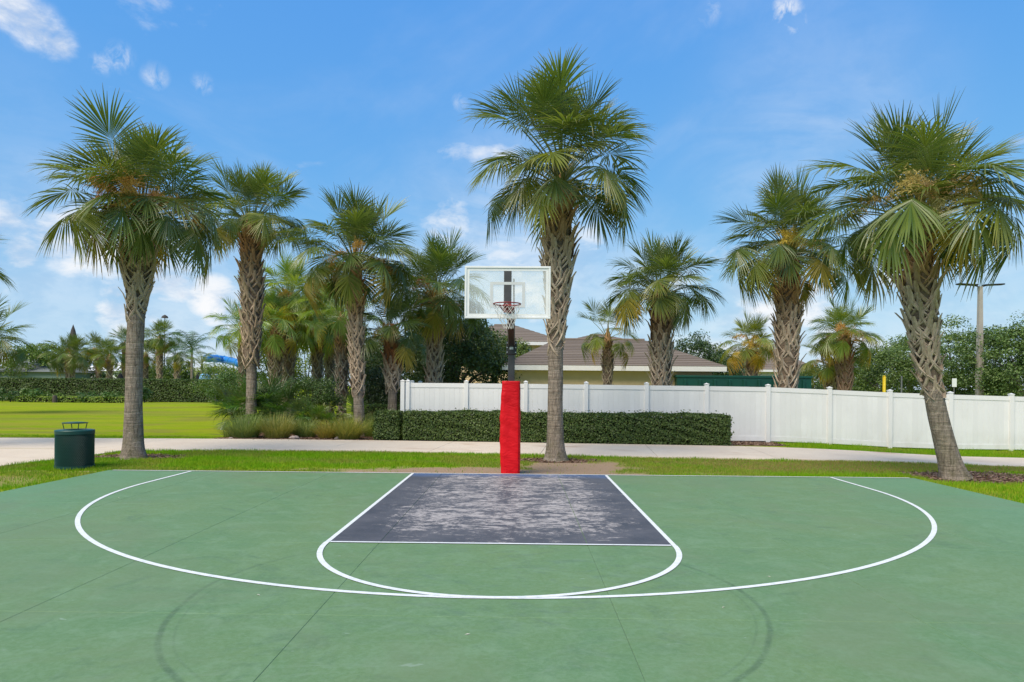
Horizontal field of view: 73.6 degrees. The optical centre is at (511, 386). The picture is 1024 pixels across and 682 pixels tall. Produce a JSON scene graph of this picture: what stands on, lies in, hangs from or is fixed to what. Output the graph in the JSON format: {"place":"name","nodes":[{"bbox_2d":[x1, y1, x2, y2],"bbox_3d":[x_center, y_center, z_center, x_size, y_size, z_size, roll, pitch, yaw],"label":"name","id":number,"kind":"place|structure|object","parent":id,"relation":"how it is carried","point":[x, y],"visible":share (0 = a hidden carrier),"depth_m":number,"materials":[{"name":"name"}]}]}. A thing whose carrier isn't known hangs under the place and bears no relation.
{"place":"outdoors","nodes":[
{"label":"outdoors","id":0,"kind":"place"},
{"bbox_2d":[89,362,155,377],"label":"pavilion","id":1,"kind":"structure","parent":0,"point":[113,369],"depth_m":108.43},
{"bbox_2d":[352,382,399,412],"bbox_3d":[-5.592,0.703,34.078,4.606,1.920,1.156,0,0,1],"label":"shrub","id":2,"kind":"object","parent":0,"point":[379,392],"visible":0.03,"depth_m":33.69,"materials":[{"name":"green plant"}]},
{"bbox_2d":[0,470,1023,681],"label":"court","id":3,"kind":"object","parent":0,"point":[158,576],"visible":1,"depth_m":5.92,"materials":[{"name":"paint"}]},
{"bbox_2d":[0,387,1023,502],"bbox_3d":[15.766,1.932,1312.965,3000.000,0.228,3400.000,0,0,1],"label":"lawn","id":4,"kind":"structure","parent":0,"point":[170,419],"depth_m":24.73,"materials":[{"name":"plant"}]},
{"bbox_2d":[0,239,17,291],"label":"palm tree","id":5,"kind":"object","parent":4,"relation":"on","point":[2,275],"visible":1,"depth_m":18.15,"materials":[{"name":"green plant"}]},
{"bbox_2d":[0,388,20,401],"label":"round shrub","id":6,"kind":"object","parent":4,"relation":"on","point":[10,397],"visible":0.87,"depth_m":60.49,"materials":[{"name":"green plant"}]},
{"bbox_2d":[0,295,40,377],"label":"palm tree","id":7,"kind":"object","parent":4,"relation":"on","point":[20,358],"visible":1,"depth_m":38.32,"materials":[{"name":"green plant"}]},
{"bbox_2d":[0,342,51,377],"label":"tree","id":8,"kind":"object","parent":4,"relation":"on","point":[30,359],"visible":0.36,"depth_m":84.23,"materials":[{"name":"plant"}]},
{"bbox_2d":[19,388,44,400],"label":"round shrub","id":9,"kind":"object","parent":4,"relation":"on","point":[23,391],"visible":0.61,"depth_m":60.78,"materials":[{"name":"green plant"}]},
{"bbox_2d":[2,341,77,374],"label":"tree","id":10,"kind":"object","parent":4,"relation":"on","point":[42,361],"visible":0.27,"depth_m":85.67,"materials":[{"name":"plant"}]},
{"bbox_2d":[27,388,52,401],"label":"round shrub","id":11,"kind":"object","parent":4,"relation":"on","point":[33,393],"visible":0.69,"depth_m":60.58,"materials":[{"name":"green plant"}]},
{"bbox_2d":[0,363,93,377],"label":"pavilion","id":12,"kind":"structure","parent":4,"relation":"on","point":[39,372],"depth_m":84.44,"materials":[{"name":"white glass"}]},
{"bbox_2d":[47,392,66,399],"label":"round shrub","id":13,"kind":"object","parent":4,"relation":"on","point":[59,394],"visible":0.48,"depth_m":60.79,"materials":[{"name":"green plant"}]},
{"bbox_2d":[35,332,100,377],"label":"palm tree","id":14,"kind":"object","parent":4,"relation":"on","point":[71,360],"visible":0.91,"depth_m":69.50,"materials":[{"name":"green plant"}]},
{"bbox_2d":[16,395,124,402],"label":"groundcover","id":15,"kind":"object","parent":4,"relation":"on","point":[94,399],"visible":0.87,"depth_m":60.40,"materials":[{"name":"green plant"}]},
{"bbox_2d":[70,325,77,352],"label":"tower","id":16,"kind":"structure","parent":4,"relation":"on","point":[73,330],"depth_m":119.72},
{"bbox_2d":[54,422,94,469],"bbox_3d":[-8.673,1.144,13.586,0.696,0.910,0.696,0,0,1],"label":"litter bin","id":17,"kind":"object","parent":4,"relation":"on","point":[74,448],"visible":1,"depth_m":13.33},
{"bbox_2d":[75,391,99,402],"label":"round shrub","id":18,"kind":"object","parent":4,"relation":"on","point":[81,395],"visible":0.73,"depth_m":60.52,"materials":[{"name":"green plant"}]},
{"bbox_2d":[81,352,106,378],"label":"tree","id":19,"kind":"object","parent":4,"relation":"on","point":[94,374],"visible":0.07,"depth_m":91.28,"materials":[{"name":"plant"}]},
{"bbox_2d":[77,330,112,377],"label":"palm tree","id":20,"kind":"object","parent":4,"relation":"on","point":[95,337],"visible":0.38,"depth_m":89.42,"materials":[{"name":"green plant"}]},
{"bbox_2d":[90,338,125,378],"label":"palm tree","id":21,"kind":"object","parent":4,"relation":"on","point":[110,360],"visible":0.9,"depth_m":83.69,"materials":[{"name":"green plant"}]},
{"bbox_2d":[99,390,122,398],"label":"round shrub","id":22,"kind":"object","parent":4,"relation":"on","point":[108,394],"visible":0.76,"depth_m":60.57,"materials":[{"name":"green plant"}]},
{"bbox_2d":[102,326,126,377],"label":"palm tree","id":23,"kind":"object","parent":4,"relation":"on","point":[122,336],"visible":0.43,"depth_m":91.55,"materials":[{"name":"green plant"}]},
{"bbox_2d":[0,377,234,402],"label":"hedge","id":24,"kind":"object","parent":4,"relation":"on","point":[168,390],"visible":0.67,"depth_m":64.06,"materials":[{"name":"green plant"}]},
{"bbox_2d":[20,83,239,459],"bbox_3d":[-8.491,-2.311,15.559,4.427,7.894,4.269,0,0,-35],"label":"palm tree","id":25,"kind":"object","parent":4,"relation":"on","point":[145,232],"visible":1,"depth_m":14.90,"materials":[{"name":"green plant"}]},
{"bbox_2d":[113,363,156,378],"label":"tree","id":26,"kind":"object","parent":4,"relation":"on","point":[119,371],"visible":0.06,"depth_m":94.94,"materials":[{"name":"plant"}]},
{"bbox_2d":[124,336,163,378],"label":"palm tree","id":27,"kind":"object","parent":4,"relation":"on","point":[147,359],"visible":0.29,"depth_m":87.71,"materials":[{"name":"green plant"}]},
{"bbox_2d":[143,385,152,402],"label":"round shrub","id":28,"kind":"object","parent":4,"relation":"on","point":[147,393],"visible":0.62,"depth_m":61.97,"materials":[{"name":"green plant"}]},
{"bbox_2d":[148,363,172,378],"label":"tree","id":29,"kind":"object","parent":4,"relation":"on","point":[152,375],"visible":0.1,"depth_m":91.14,"materials":[{"name":"plant"}]},
{"bbox_2d":[144,318,184,378],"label":"palm tree","id":30,"kind":"object","parent":4,"relation":"on","point":[157,343],"visible":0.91,"depth_m":83.66,"materials":[{"name":"green plant"}]},
{"bbox_2d":[154,336,194,378],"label":"palm tree","id":31,"kind":"object","parent":4,"relation":"on","point":[176,368],"visible":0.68,"depth_m":83.67,"materials":[{"name":"green plant"}]},
{"bbox_2d":[162,361,195,380],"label":"tree","id":32,"kind":"object","parent":4,"relation":"on","point":[185,374],"visible":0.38,"depth_m":88.76,"materials":[{"name":"plant"}]},
{"bbox_2d":[165,330,216,378],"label":"feather palm","id":33,"kind":"object","parent":4,"relation":"on","point":[191,341],"visible":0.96,"depth_m":79.85,"materials":[{"name":"green plant"}]},
{"bbox_2d":[178,350,222,375],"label":"feather palm","id":34,"kind":"object","parent":4,"relation":"on","point":[201,359],"visible":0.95,"depth_m":73.72,"materials":[{"name":"green plant"}]},
{"bbox_2d":[189,363,237,378],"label":"tree","id":35,"kind":"object","parent":4,"relation":"on","point":[219,367],"visible":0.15,"depth_m":92.54,"materials":[{"name":"plant"}]},
{"bbox_2d":[203,354,237,366],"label":"water slide","id":36,"kind":"object","parent":4,"relation":"on","point":[227,360],"visible":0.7,"depth_m":113.53,"materials":[{"name":"blue plastic"}]},
{"bbox_2d":[184,363,260,401],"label":"round shrub","id":37,"kind":"object","parent":4,"relation":"on","point":[205,384],"visible":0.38,"depth_m":50.80,"materials":[{"name":"green plant"}]},
{"bbox_2d":[202,370,245,404],"bbox_3d":[-15.521,0.360,38.073,2.975,2.636,2.782,0,0,23],"label":"round shrub","id":38,"kind":"object","parent":4,"relation":"on","point":[225,377],"visible":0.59,"depth_m":37.50,"materials":[{"name":"green plant"}]},
{"bbox_2d":[216,428,232,436],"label":"grass tuft","id":39,"kind":"object","parent":4,"relation":"on","point":[228,434],"visible":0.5,"depth_m":22.15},
{"bbox_2d":[200,297,268,411],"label":"palm tree","id":40,"kind":"object","parent":4,"relation":"on","point":[228,346],"visible":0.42,"depth_m":41.67,"materials":[{"name":"green plant"}]},
{"bbox_2d":[207,380,269,429],"bbox_3d":[-10.518,1.003,26.601,2.638,2.749,2.778,0,0,-38],"label":"saw palmetto","id":41,"kind":"object","parent":4,"relation":"on","point":[230,400],"visible":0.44,"depth_m":26.08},
{"bbox_2d":[212,410,274,437],"bbox_3d":[-8.519,1.127,21.972,2.567,1.007,2.400,0,0,-20],"label":"grass tuft","id":42,"kind":"object","parent":4,"relation":"on","point":[240,429],"visible":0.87,"depth_m":21.68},
{"bbox_2d":[185,155,312,425],"bbox_3d":[-9.431,-3.440,24.930,4.476,10.128,5.037,0,0,1],"label":"palm tree","id":43,"kind":"object","parent":4,"relation":"on","point":[254,236],"visible":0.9,"depth_m":24.67,"materials":[{"name":"green plant"}]},
{"bbox_2d":[212,372,299,429],"bbox_3d":[-9.323,1.086,25.951,3.324,3.345,3.250,0,0,41],"label":"saw palmetto","id":44,"kind":"object","parent":4,"relation":"on","point":[261,394],"visible":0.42,"depth_m":25.34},
{"bbox_2d":[237,350,305,389],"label":"bushy tree","id":45,"kind":"object","parent":4,"relation":"on","point":[263,360],"visible":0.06,"depth_m":43.45,"materials":[{"name":"plant"}]},
{"bbox_2d":[232,286,314,404],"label":"palm tree","id":46,"kind":"object","parent":4,"relation":"on","point":[273,346],"visible":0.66,"depth_m":31.69,"materials":[{"name":"green plant"}]},
{"bbox_2d":[234,248,327,416],"bbox_3d":[-10.752,-2.640,33.067,4.920,8.507,4.692,0,0,1],"label":"palm tree","id":47,"kind":"object","parent":4,"relation":"on","point":[290,277],"visible":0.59,"depth_m":32.36,"materials":[{"name":"green plant"}]},
{"bbox_2d":[248,369,318,429],"bbox_3d":[-8.428,0.892,25.152,2.722,3.328,3.045,0,0,1],"label":"saw palmetto","id":48,"kind":"object","parent":4,"relation":"on","point":[282,408],"visible":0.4,"depth_m":24.78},
{"bbox_2d":[261,285,313,386],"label":"palm tree","id":49,"kind":"object","parent":4,"relation":"on","point":[269,335],"visible":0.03,"depth_m":35.67,"materials":[{"name":"green plant"}]},
{"bbox_2d":[277,397,315,428],"bbox_3d":[-7.632,1.232,24.114,1.788,1.841,1.880,0,0,1],"label":"saw palmetto","id":50,"kind":"object","parent":4,"relation":"on","point":[301,416],"visible":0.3,"depth_m":23.88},
{"bbox_2d":[269,342,324,400],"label":"bushy tree","id":51,"kind":"object","parent":4,"relation":"on","point":[305,366],"visible":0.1,"depth_m":44.87,"materials":[{"name":"plant"}]},
{"bbox_2d":[271,278,341,416],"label":"palm tree","id":52,"kind":"object","parent":4,"relation":"on","point":[317,362],"visible":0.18,"depth_m":34.73,"materials":[{"name":"green plant"}]},
{"bbox_2d":[287,416,325,436],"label":"grass tuft","id":53,"kind":"object","parent":4,"relation":"on","point":[303,430],"visible":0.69,"depth_m":22.34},
{"bbox_2d":[281,373,345,418],"bbox_3d":[-7.419,0.587,25.613,2.469,2.314,2.135,0,0,1],"label":"round shrub","id":54,"kind":"object","parent":4,"relation":"on","point":[318,395],"visible":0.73,"depth_m":25.31,"materials":[{"name":"green plant"}]},
{"bbox_2d":[301,396,333,426],"bbox_3d":[-6.968,1.002,24.308,1.442,1.493,1.629,0,0,1],"label":"saw palmetto","id":55,"kind":"object","parent":4,"relation":"on","point":[319,409],"visible":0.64,"depth_m":24.00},
{"bbox_2d":[310,418,339,438],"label":"grass tuft","id":56,"kind":"object","parent":4,"relation":"on","point":[325,434],"visible":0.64,"depth_m":21.86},
{"bbox_2d":[320,400,337,423],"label":"broadleaf plant","id":57,"kind":"object","parent":4,"relation":"on","point":[331,405],"visible":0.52,"depth_m":24.84,"materials":[{"name":"green plant"}]},
{"bbox_2d":[313,410,346,433],"bbox_3d":[-6.389,1.441,24.151,1.593,1.391,1.667,0,0,1],"label":"saw palmetto","id":58,"kind":"object","parent":4,"relation":"on","point":[328,415],"visible":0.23,"depth_m":23.91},
{"bbox_2d":[305,302,371,415],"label":"palm tree","id":59,"kind":"object","parent":4,"relation":"on","point":[329,363],"visible":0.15,"depth_m":37.77,"materials":[{"name":"green plant"}]},
{"bbox_2d":[293,274,384,415],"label":"palm tree","id":60,"kind":"object","parent":4,"relation":"on","point":[338,330],"visible":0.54,"depth_m":29.75,"materials":[{"name":"green plant"}]},
{"bbox_2d":[334,406,346,418],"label":"broadleaf plant","id":61,"kind":"object","parent":4,"relation":"on","point":[337,411],"visible":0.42,"depth_m":24.91,"materials":[{"name":"green plant"}]},
{"bbox_2d":[319,413,371,439],"bbox_3d":[-5.208,1.192,21.689,2.369,0.931,2.276,0,0,1],"label":"grass tuft","id":62,"kind":"object","parent":4,"relation":"on","point":[350,430],"visible":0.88,"depth_m":21.43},
{"bbox_2d":[271,178,423,436],"bbox_3d":[-5.543,-2.545,23.190,5.146,8.430,5.077,0,0,-21],"label":"palm tree","id":63,"kind":"object","parent":4,"relation":"on","point":[348,286],"visible":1,"depth_m":22.61,"materials":[{"name":"green plant"}]},
{"bbox_2d":[327,392,374,426],"bbox_3d":[-5.582,0.996,24.024,1.869,1.860,2.246,0,0,1],"label":"saw palmetto","id":64,"kind":"object","parent":4,"relation":"on","point":[350,402],"visible":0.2,"depth_m":23.75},
{"bbox_2d":[323,334,380,411],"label":"bushy tree","id":65,"kind":"object","parent":4,"relation":"on","point":[349,378],"visible":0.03,"depth_m":43.87,"materials":[{"name":"plant"}]},
{"bbox_2d":[348,414,373,436],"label":"grass tuft","id":66,"kind":"object","parent":4,"relation":"on","point":[369,432],"visible":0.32,"depth_m":22.89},
{"bbox_2d":[349,365,405,406],"bbox_3d":[-5.997,0.349,30.979,3.079,2.821,3.207,0,0,1],"label":"round shrub","id":67,"kind":"object","parent":4,"relation":"on","point":[378,379],"visible":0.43,"depth_m":30.56,"materials":[{"name":"green plant"}]},
{"bbox_2d":[364,402,399,423],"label":"clipped hedge","id":68,"kind":"object","parent":4,"relation":"on","point":[371,408],"visible":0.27,"depth_m":27.40,"materials":[{"name":"green plant"}]},
{"bbox_2d":[364,330,405,386],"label":"bushy tree","id":69,"kind":"object","parent":4,"relation":"on","point":[375,347],"visible":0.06,"depth_m":41.57,"materials":[{"name":"plant"}]},
{"bbox_2d":[371,407,402,440],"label":"clipped hedge","id":70,"kind":"object","parent":4,"relation":"on","point":[387,425],"visible":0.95,"depth_m":21.11,"materials":[{"name":"green plant"}]},
{"bbox_2d":[347,288,436,410],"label":"palm tree","id":71,"kind":"object","parent":4,"relation":"on","point":[396,351],"visible":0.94,"depth_m":23.87,"materials":[{"name":"green plant"}]},
{"bbox_2d":[365,331,468,391],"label":"oak tree","id":72,"kind":"object","parent":4,"relation":"on","point":[378,360],"visible":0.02,"depth_m":34.92,"materials":[{"name":"green plant"}]},
{"bbox_2d":[367,227,490,382],"bbox_3d":[-2.837,-2.355,26.755,4.797,8.068,5.261,0,0,-44],"label":"palm tree","id":73,"kind":"object","parent":4,"relation":"on","point":[435,313],"visible":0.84,"depth_m":26.34,"materials":[{"name":"green plant"}]},
{"bbox_2d":[397,315,521,395],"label":"oak tree","id":74,"kind":"object","parent":4,"relation":"on","point":[484,364],"visible":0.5,"depth_m":29.48,"materials":[{"name":"green plant"}]},
{"bbox_2d":[453,324,547,399],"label":"house","id":75,"kind":"structure","parent":4,"relation":"on","point":[534,339],"depth_m":46.53,"materials":[{"name":"beige paint"}]},
{"bbox_2d":[469,329,531,383],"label":"oak tree","id":76,"kind":"object","parent":4,"relation":"on","point":[521,349],"visible":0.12,"depth_m":37.92,"materials":[{"name":"green plant"}]},
{"bbox_2d":[464,266,550,473],"bbox_3d":[0.098,-0.212,12.329,1.408,3.748,2.243,0,0,21],"label":"basketball hoop","id":77,"kind":"object","parent":4,"relation":"on","point":[510,431],"visible":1,"depth_m":13.07,"materials":[{"name":"red plastic"}]},
{"bbox_2d":[0,434,1023,502],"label":"grass","id":78,"kind":"structure","parent":4,"relation":"on","point":[220,463],"depth_m":14.88,"materials":[{"name":"plant"}]},
{"bbox_2d":[458,42,656,461],"bbox_3d":[1.105,-2.980,15.833,4.650,9.399,4.582,0,0,1],"label":"palm tree","id":79,"kind":"object","parent":4,"relation":"on","point":[555,109],"visible":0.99,"depth_m":15.52,"materials":[{"name":"green plant"}]},
{"bbox_2d":[96,436,1023,483],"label":"mulch","id":80,"kind":"object","parent":4,"relation":"on","point":[752,443],"visible":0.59,"depth_m":15.68,"materials":[{"name":"brown plant"}]},
{"bbox_2d":[250,411,303,438],"bbox_3d":[-7.559,1.168,21.959,2.432,0.940,2.609,0,0,1],"label":"grass tuft","id":81,"kind":"object","parent":80,"relation":"on","point":[279,428],"visible":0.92,"depth_m":21.71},
{"bbox_2d":[399,407,734,445],"bbox_3d":[1.567,1.181,20.831,10.100,1.113,0.930,0,0,6],"label":"clipped hedge","id":82,"kind":"object","parent":4,"relation":"on","point":[656,428],"visible":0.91,"depth_m":20.50,"materials":[{"name":"green plant"}]},
{"bbox_2d":[578,334,618,337],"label":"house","id":83,"kind":"structure","parent":4,"relation":"on","point":[596,336],"depth_m":52.61,"materials":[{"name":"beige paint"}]},
{"bbox_2d":[577,297,639,384],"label":"palm tree","id":84,"kind":"object","parent":4,"relation":"on","point":[608,356],"visible":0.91,"depth_m":26.33,"materials":[{"name":"green plant"}]},
{"bbox_2d":[502,338,726,385],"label":"house","id":85,"kind":"structure","parent":4,"relation":"on","point":[531,366],"depth_m":30.46,"materials":[{"name":"beige paint"}]},
{"bbox_2d":[602,229,727,385],"bbox_3d":[5.272,-1.891,23.976,4.096,7.284,4.499,0,0,-24],"label":"palm tree","id":86,"kind":"object","parent":4,"relation":"on","point":[666,304],"visible":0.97,"depth_m":23.59,"materials":[{"name":"green plant"}]},
{"bbox_2d":[674,329,728,374],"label":"oak tree","id":87,"kind":"object","parent":4,"relation":"on","point":[700,345],"visible":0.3,"depth_m":49.24,"materials":[{"name":"green plant"}]},
{"bbox_2d":[400,380,1023,450],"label":"vinyl fence","id":88,"kind":"object","parent":4,"relation":"on","point":[889,418],"visible":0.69,"depth_m":21.79,"materials":[{"name":"plastic"}]},
{"bbox_2d":[712,348,745,375],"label":"oak tree","id":89,"kind":"object","parent":4,"relation":"on","point":[737,372],"visible":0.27,"depth_m":52.82,"materials":[{"name":"green plant"}]},
{"bbox_2d":[673,375,812,388],"bbox_3d":[10.154,0.600,31.039,5.974,2.190,2.370,0,0,1],"label":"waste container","id":90,"kind":"object","parent":4,"relation":"on","point":[730,381],"visible":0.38,"depth_m":29.93,"materials":[{"name":"metal"}]},
{"bbox_2d":[716,310,776,375],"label":"palm tree","id":91,"kind":"object","parent":4,"relation":"on","point":[752,356],"visible":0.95,"depth_m":37.55,"materials":[{"name":"green plant"}]},
{"bbox_2d":[723,350,817,380],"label":"house","id":92,"kind":"structure","parent":4,"relation":"on","point":[767,370],"depth_m":65.97,"materials":[{"name":"paint"}]},
{"bbox_2d":[712,163,859,387],"bbox_3d":[9.471,-2.990,23.823,5.360,9.618,5.052,0,0,-43],"label":"palm tree","id":93,"kind":"object","parent":4,"relation":"on","point":[786,261],"visible":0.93,"depth_m":23.16,"materials":[{"name":"green plant"}]},
{"bbox_2d":[799,364,825,388],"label":"oak tree","id":94,"kind":"object","parent":4,"relation":"on","point":[817,385],"visible":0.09,"depth_m":48.76,"materials":[{"name":"green plant"}]},
{"bbox_2d":[800,331,867,389],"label":"palm tree","id":95,"kind":"object","parent":4,"relation":"on","point":[828,375],"visible":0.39,"depth_m":39.68,"materials":[{"name":"green plant"}]},
{"bbox_2d":[807,293,885,390],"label":"palm tree","id":96,"kind":"object","parent":4,"relation":"on","point":[842,346],"visible":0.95,"depth_m":37.65,"materials":[{"name":"green plant"}]},
{"bbox_2d":[818,361,887,391],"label":"oak tree","id":97,"kind":"object","parent":4,"relation":"on","point":[866,376],"visible":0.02,"depth_m":56.83,"materials":[{"name":"green plant"}]},
{"bbox_2d":[882,375,885,391],"bbox_3d":[20.644,0.693,38.000,0.170,2.679,0.170,0,0,1],"label":"marker pole","id":98,"kind":"object","parent":4,"relation":"on","point":[884,384],"visible":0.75,"depth_m":37.93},
{"bbox_2d":[851,344,917,392],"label":"oak tree","id":99,"kind":"object","parent":4,"relation":"on","point":[865,383],"visible":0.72,"depth_m":50.98,"materials":[{"name":"green plant"}]},
{"bbox_2d":[790,91,1023,480],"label":"palm tree","id":100,"kind":"object","parent":4,"relation":"on","point":[917,226],"visible":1,"depth_m":12.78,"materials":[{"name":"green plant"}]},
{"bbox_2d":[874,334,955,392],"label":"oak tree","id":101,"kind":"object","parent":4,"relation":"on","point":[901,342],"visible":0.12,"depth_m":55.71,"materials":[{"name":"green plant"}]},
{"bbox_2d":[893,389,999,394],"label":"hedge","id":102,"kind":"object","parent":4,"relation":"on","point":[916,391],"visible":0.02,"depth_m":60.06,"materials":[{"name":"green plant"}]},
{"bbox_2d":[905,313,993,394],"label":"oak tree","id":103,"kind":"object","parent":4,"relation":"on","point":[953,337],"visible":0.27,"depth_m":49.15,"materials":[{"name":"green plant"}]},
{"bbox_2d":[952,378,956,394],"bbox_3d":[21.955,0.811,34.026,0.230,2.464,0.065,0,0,1],"label":"parking sign","id":104,"kind":"object","parent":4,"relation":"on","point":[954,382],"visible":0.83,"depth_m":33.99,"materials":[{"name":"white metal"}]},
{"bbox_2d":[955,283,1004,395],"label":"lamp post","id":105,"kind":"object","parent":4,"relation":"on","point":[979,329],"visible":0.74,"depth_m":44.88,"materials":[{"name":"metal"}]},
{"bbox_2d":[945,324,1023,395],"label":"oak tree","id":106,"kind":"object","parent":4,"relation":"on","point":[965,356],"visible":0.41,"depth_m":45.90,"materials":[{"name":"green plant"}]},
{"bbox_2d":[972,311,1023,396],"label":"oak tree","id":107,"kind":"object","parent":4,"relation":"on","point":[1005,340],"visible":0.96,"depth_m":43.05,"materials":[{"name":"green plant"}]},
{"bbox_2d":[0,438,1023,466],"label":"sidewalk","id":108,"kind":"structure","parent":0,"point":[26,450],"depth_m":18.35,"materials":[{"name":"concrete"}]},
{"bbox_2d":[0,0,1023,389],"label":"sky","id":109,"kind":"structure","parent":0,"point":[374,94],"materials":[{"name":"blue"}]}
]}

